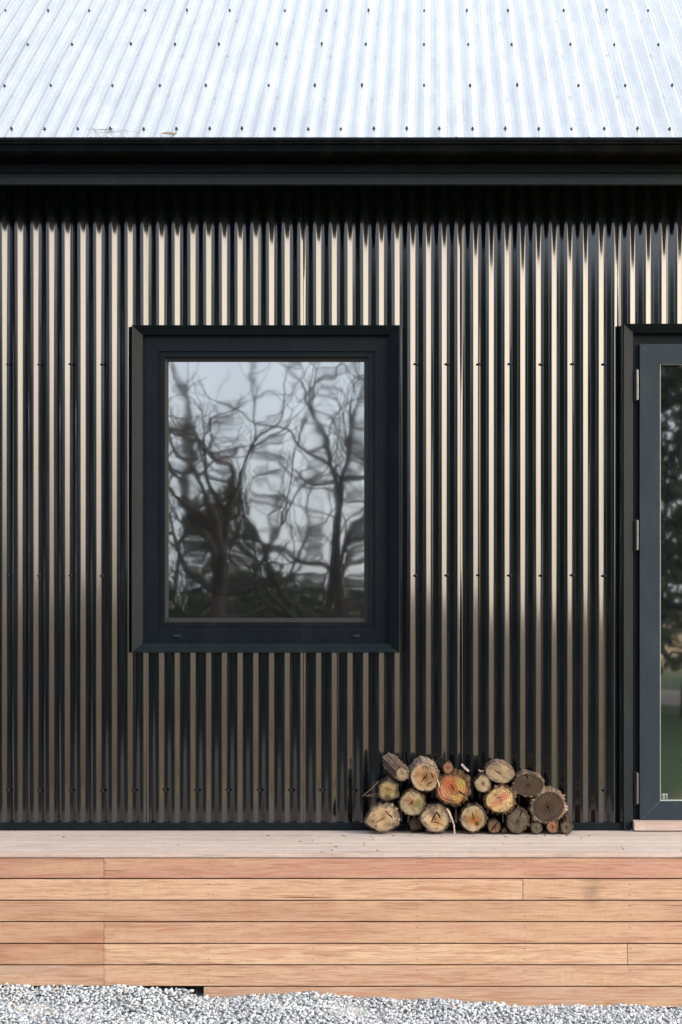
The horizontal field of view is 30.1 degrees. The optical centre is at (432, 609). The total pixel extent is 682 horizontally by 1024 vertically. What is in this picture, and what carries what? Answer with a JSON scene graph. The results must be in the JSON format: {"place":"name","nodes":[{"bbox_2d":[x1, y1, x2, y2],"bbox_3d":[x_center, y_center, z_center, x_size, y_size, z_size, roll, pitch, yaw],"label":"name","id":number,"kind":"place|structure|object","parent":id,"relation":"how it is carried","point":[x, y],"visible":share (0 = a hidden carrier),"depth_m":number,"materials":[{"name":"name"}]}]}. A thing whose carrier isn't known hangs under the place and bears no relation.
{"place":"outdoors","nodes":[
{"label":"outdoors","id":0,"kind":"place"},
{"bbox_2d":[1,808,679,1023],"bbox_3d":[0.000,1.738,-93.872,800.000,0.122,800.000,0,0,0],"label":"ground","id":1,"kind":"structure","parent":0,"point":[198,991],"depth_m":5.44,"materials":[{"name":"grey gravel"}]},
{"bbox_2d":[0,0,681,830],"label":"house","id":2,"kind":"structure","parent":1,"relation":"on","point":[340,398],"depth_m":6.13,"materials":[{"name":"black metal"}]},
{"bbox_2d":[92,128,131,132],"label":"twigs","id":3,"kind":"object","parent":2,"relation":"on","point":[107,130],"visible":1,"depth_m":5.83,"materials":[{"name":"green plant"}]},
{"bbox_2d":[132,325,399,652],"bbox_3d":[-0.810,-0.583,6.161,1.298,1.586,0.114,0,0,0],"label":"window","id":4,"kind":"structure","parent":2,"relation":"in","point":[266,458],"depth_m":6.19,"materials":[{"name":"black metal"}]},
{"bbox_2d":[622,324,681,830],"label":"door","id":5,"kind":"structure","parent":2,"relation":"in","point":[651,381],"depth_m":6.14,"materials":[{"name":"grey paint"}]},
{"bbox_2d":[0,830,681,1006],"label":"deck","id":6,"kind":"structure","parent":1,"relation":"on","point":[547,918],"depth_m":5.54,"materials":[{"name":"brown wood"}]},
{"bbox_2d":[63,835,590,851],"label":"bark crumbs","id":7,"kind":"object","parent":6,"relation":"on","point":[384,836],"visible":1,"depth_m":5.95,"materials":[{"name":"brown wood"}]},
{"bbox_2d":[364,800,400,832],"bbox_3d":[-0.242,0.989,6.052,0.180,0.163,0.111,0,0,0],"label":"log","id":8,"kind":"object","parent":6,"relation":"on","point":[381,816],"visible":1,"depth_m":6.00,"materials":[{"name":"beige wood"}]},
{"bbox_2d":[377,775,399,801],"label":"log","id":9,"kind":"object","parent":8,"relation":"on","point":[388,788],"visible":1,"depth_m":6.00,"materials":[{"name":"beige wood"}]},
{"bbox_2d":[382,753,408,781],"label":"log","id":10,"kind":"object","parent":9,"relation":"on","point":[395,767],"visible":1,"depth_m":6.01,"materials":[{"name":"brown wood"}]},
{"bbox_2d":[409,815,421,830],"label":"log","id":11,"kind":"object","parent":6,"relation":"on","point":[415,824],"visible":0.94,"depth_m":6.03,"materials":[{"name":"brown wood"}]},
{"bbox_2d":[397,786,426,817],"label":"log","id":12,"kind":"object","parent":11,"relation":"on","point":[411,801],"visible":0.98,"depth_m":6.00,"materials":[{"name":"beige wood"}]},
{"bbox_2d":[408,756,439,792],"bbox_3d":[-0.044,0.789,6.052,0.170,0.177,0.112,0,0,0],"label":"log","id":13,"kind":"object","parent":12,"relation":"on","point":[424,775],"visible":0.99,"depth_m":6.00,"materials":[{"name":"beige wood"}]},
{"bbox_2d":[418,801,452,833],"bbox_3d":[0.013,0.998,6.053,0.171,0.151,0.111,0,0,0],"label":"log","id":14,"kind":"object","parent":6,"relation":"on","point":[434,817],"visible":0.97,"depth_m":6.00,"materials":[{"name":"beige wood"}]},
{"bbox_2d":[447,808,454,833],"bbox_3d":[0.086,1.007,5.994,0.042,0.121,0.010,0,0,0],"label":"bark strip","id":15,"kind":"object","parent":14,"relation":"hanging from","point":[452,819],"visible":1,"depth_m":5.99,"materials":[{"name":"beige wood"}]},
{"bbox_2d":[434,768,471,807],"bbox_3d":[0.089,0.855,6.052,0.210,0.193,0.111,0,0,0],"label":"log","id":16,"kind":"object","parent":14,"relation":"on","point":[453,789],"visible":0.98,"depth_m":6.00,"materials":[{"name":"brown wood"}]},
{"bbox_2d":[434,757,453,773],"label":"log","id":17,"kind":"object","parent":16,"relation":"on","point":[445,765],"visible":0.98,"depth_m":6.01,"materials":[{"name":"brown wood"}]},
{"bbox_2d":[458,800,487,833],"bbox_3d":[0.192,0.998,6.052,0.148,0.150,0.112,0,0,0],"label":"log","id":18,"kind":"object","parent":6,"relation":"on","point":[472,817],"visible":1,"depth_m":6.00,"materials":[{"name":"beige wood"}]},
{"bbox_2d":[487,817,500,833],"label":"log","id":19,"kind":"object","parent":6,"relation":"on","point":[493,825],"visible":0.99,"depth_m":6.00,"materials":[{"name":"brown wood"}]},
{"bbox_2d":[481,782,516,816],"bbox_3d":[0.319,0.908,6.052,0.180,0.166,0.111,0,0,0],"label":"log","id":20,"kind":"object","parent":19,"relation":"on","point":[498,798],"visible":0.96,"depth_m":6.00,"materials":[{"name":"beige wood"}]},
{"bbox_2d":[472,771,490,792],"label":"log","id":21,"kind":"object","parent":20,"relation":"on","point":[481,782],"visible":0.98,"depth_m":6.00,"materials":[{"name":"beige wood"}]},
{"bbox_2d":[484,759,514,783],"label":"log","id":22,"kind":"object","parent":20,"relation":"on","point":[500,771],"visible":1,"depth_m":6.00,"materials":[{"name":"beige wood"}]},
{"bbox_2d":[501,826,506,832],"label":"log","id":23,"kind":"object","parent":6,"relation":"on","point":[503,829],"visible":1,"depth_m":6.00,"materials":[{"name":"brown wood"}]},
{"bbox_2d":[504,804,529,833],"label":"log","id":24,"kind":"object","parent":6,"relation":"on","point":[517,818],"visible":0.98,"depth_m":6.00,"materials":[{"name":"wood"}]},
{"bbox_2d":[527,818,542,833],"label":"log","id":25,"kind":"object","parent":6,"relation":"on","point":[534,827],"visible":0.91,"depth_m":6.00,"materials":[{"name":"brown wood"}]},
{"bbox_2d":[546,820,558,833],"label":"log","id":26,"kind":"object","parent":6,"relation":"on","point":[552,827],"visible":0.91,"depth_m":6.00,"materials":[{"name":"brown wood"}]},
{"bbox_2d":[559,814,572,833],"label":"log","id":27,"kind":"object","parent":6,"relation":"on","point":[565,824],"visible":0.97,"depth_m":6.00,"materials":[{"name":"brown wood"}]},
{"bbox_2d":[0,983,681,1023],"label":"gravel","id":28,"kind":"structure","parent":0,"point":[157,1003],"depth_m":5.35,"materials":[{"name":"grey gravel"}]},
{"bbox_2d":[526,785,567,824],"bbox_3d":[0.548,0.941,6.052,0.206,0.192,0.112,0,0,0],"label":"log","id":29,"kind":"object","parent":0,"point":[547,804],"visible":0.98,"depth_m":6.00,"materials":[{"name":"brown wood"}]},
{"bbox_2d":[510,769,545,797],"bbox_3d":[0.450,0.840,6.052,0.179,0.135,0.112,0,0,0],"label":"log","id":30,"kind":"object","parent":29,"relation":"on","point":[527,783],"visible":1,"depth_m":6.00,"materials":[{"name":"brown wood"}]}
]}

